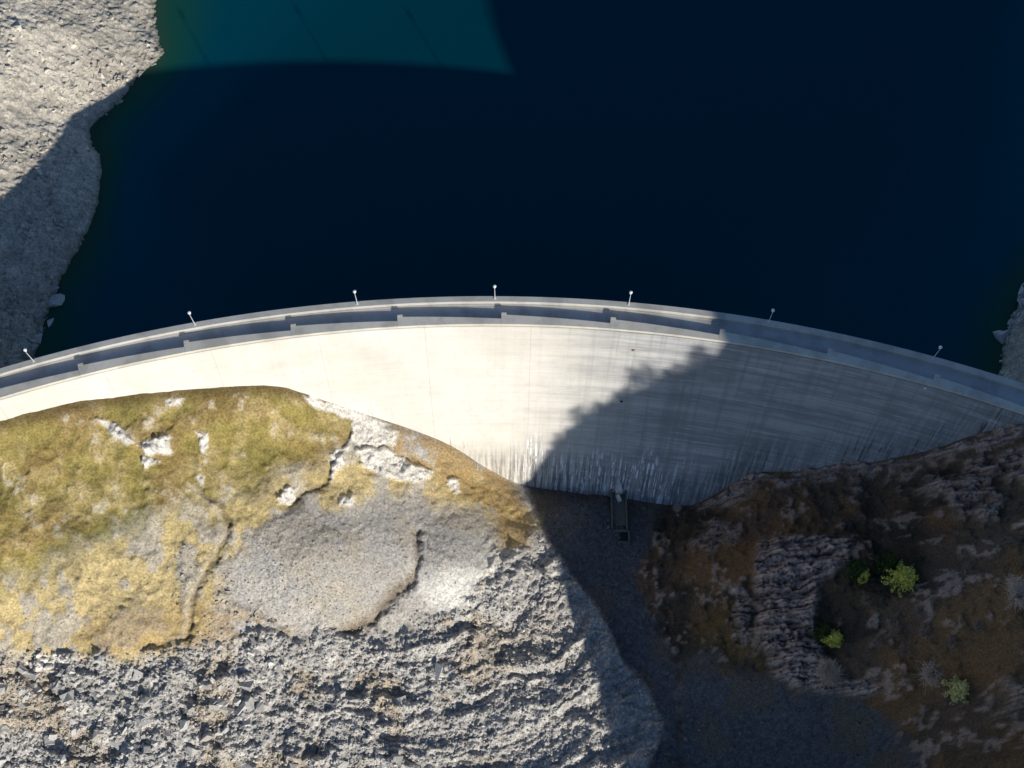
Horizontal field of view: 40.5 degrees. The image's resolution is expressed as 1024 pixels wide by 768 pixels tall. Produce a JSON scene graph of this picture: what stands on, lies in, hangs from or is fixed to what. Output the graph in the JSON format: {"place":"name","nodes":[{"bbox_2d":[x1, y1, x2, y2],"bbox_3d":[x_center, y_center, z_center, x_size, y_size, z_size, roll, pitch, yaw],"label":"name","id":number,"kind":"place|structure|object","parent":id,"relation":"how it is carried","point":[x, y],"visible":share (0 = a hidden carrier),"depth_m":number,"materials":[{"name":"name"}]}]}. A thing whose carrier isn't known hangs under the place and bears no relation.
{"place":"outdoors","nodes":[
{"label":"outdoors","id":0,"kind":"place"},
{"bbox_2d":[0,0,1023,767],"bbox_3d":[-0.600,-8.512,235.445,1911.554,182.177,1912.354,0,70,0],"label":"terrain","id":1,"kind":"structure","parent":0,"point":[96,478],"depth_m":278.85,"materials":[{"name":"grey stone"}]},
{"bbox_2d":[0,0,159,364],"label":"shore rocks","id":2,"kind":"object","parent":1,"relation":"on","point":[94,95],"visible":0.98,"depth_m":295.95,"materials":[{"name":"stone"}]},
{"bbox_2d":[3,462,513,656],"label":"gravel slope","id":3,"kind":"structure","parent":1,"relation":"on","point":[313,542],"depth_m":275.68,"materials":[{"name":"grey gravel"}]},
{"bbox_2d":[0,517,662,767],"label":"rubble field","id":4,"kind":"structure","parent":1,"relation":"on","point":[331,724],"depth_m":282.00,"materials":[{"name":"stone"}]},
{"bbox_2d":[0,296,1023,505],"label":"arch dam","id":5,"kind":"structure","parent":1,"relation":"on","point":[530,391],"depth_m":270.46,"materials":[{"name":"concrete"}]},
{"bbox_2d":[610,483,629,541],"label":"outlet works","id":6,"kind":"structure","parent":5,"relation":"attached to","point":[618,501],"depth_m":303.48,"materials":[{"name":"concrete"}]},
{"bbox_2d":[19,283,1023,375],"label":"water edge boulders","id":7,"kind":"object","parent":1,"relation":"on","point":[56,300],"visible":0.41,"depth_m":289.43,"materials":[{"name":"stone"}]},
{"bbox_2d":[536,427,1023,767],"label":"hillside rocks","id":8,"kind":"object","parent":1,"relation":"on","point":[770,588],"visible":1,"depth_m":280.88,"materials":[{"name":"stone"}]},
{"bbox_2d":[785,611,796,620],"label":"bare shrub","id":9,"kind":"object","parent":1,"relation":"on","point":[791,617],"visible":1,"depth_m":275.79,"materials":[{"name":"grey plant"}]},
{"bbox_2d":[806,621,835,646],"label":"pine tree","id":10,"kind":"object","parent":1,"relation":"on","point":[822,631],"visible":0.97,"depth_m":272.52,"materials":[{"name":"green plant"}]},
{"bbox_2d":[812,654,846,690],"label":"bare shrub","id":11,"kind":"object","parent":1,"relation":"on","point":[828,673],"visible":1,"depth_m":272.67,"materials":[{"name":"grey plant"}]},
{"bbox_2d":[819,628,843,647],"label":"pine tree","id":12,"kind":"object","parent":1,"relation":"on","point":[834,638],"visible":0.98,"depth_m":270.60,"materials":[{"name":"green plant"}]},
{"bbox_2d":[844,559,871,586],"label":"pine tree","id":13,"kind":"object","parent":1,"relation":"on","point":[862,566],"visible":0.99,"depth_m":268.16,"materials":[{"name":"green plant"}]},
{"bbox_2d":[857,569,869,584],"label":"pine tree","id":14,"kind":"object","parent":1,"relation":"on","point":[866,573],"visible":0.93,"depth_m":268.33,"materials":[{"name":"green plant"}]},
{"bbox_2d":[859,592,873,606],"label":"bare shrub","id":15,"kind":"object","parent":1,"relation":"on","point":[867,602],"visible":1,"depth_m":267.05,"materials":[{"name":"grey plant"}]},
{"bbox_2d":[869,633,884,649],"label":"bare shrub","id":16,"kind":"object","parent":1,"relation":"on","point":[877,642],"visible":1,"depth_m":265.71,"materials":[{"name":"grey plant"}]},
{"bbox_2d":[869,548,899,580],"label":"pine tree","id":17,"kind":"object","parent":1,"relation":"on","point":[888,560],"visible":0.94,"depth_m":265.49,"materials":[{"name":"green plant"}]},
{"bbox_2d":[881,559,918,597],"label":"pine tree","id":18,"kind":"object","parent":1,"relation":"on","point":[904,575],"visible":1,"depth_m":261.90,"materials":[{"name":"green plant"}]},
{"bbox_2d":[897,643,911,658],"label":"bare shrub","id":19,"kind":"object","parent":1,"relation":"on","point":[902,652],"visible":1,"depth_m":261.69,"materials":[{"name":"grey plant"}]},
{"bbox_2d":[911,604,924,618],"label":"bare shrub","id":20,"kind":"object","parent":1,"relation":"on","point":[917,613],"visible":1,"depth_m":259.45,"materials":[{"name":"grey plant"}]},
{"bbox_2d":[918,657,946,690],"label":"bare shrub","id":21,"kind":"object","parent":1,"relation":"on","point":[927,673],"visible":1,"depth_m":258.50,"materials":[{"name":"grey plant"}]},
{"bbox_2d":[945,634,960,651],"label":"bare shrub","id":22,"kind":"object","parent":1,"relation":"on","point":[950,644],"visible":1,"depth_m":254.50,"materials":[{"name":"grey plant"}]},
{"bbox_2d":[940,674,969,704],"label":"pine tree","id":23,"kind":"object","parent":1,"relation":"on","point":[959,689],"visible":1,"depth_m":254.00,"materials":[{"name":"green plant"}]},
{"bbox_2d":[1002,574,1023,592],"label":"bare shrub","id":24,"kind":"object","parent":1,"relation":"on","point":[1014,583],"visible":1,"depth_m":245.89,"materials":[{"name":"grey plant"}]},
{"bbox_2d":[1004,578,1023,611],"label":"bare shrub","id":25,"kind":"object","parent":1,"relation":"on","point":[1016,595],"visible":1,"depth_m":244.97,"materials":[{"name":"grey plant"}]},
{"bbox_2d":[34,0,1023,374],"bbox_3d":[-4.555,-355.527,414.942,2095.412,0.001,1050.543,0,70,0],"label":"lake water","id":26,"kind":"structure","parent":0,"point":[854,168],"depth_m":303.00,"materials":[{"name":"blue liquid"}]}
]}

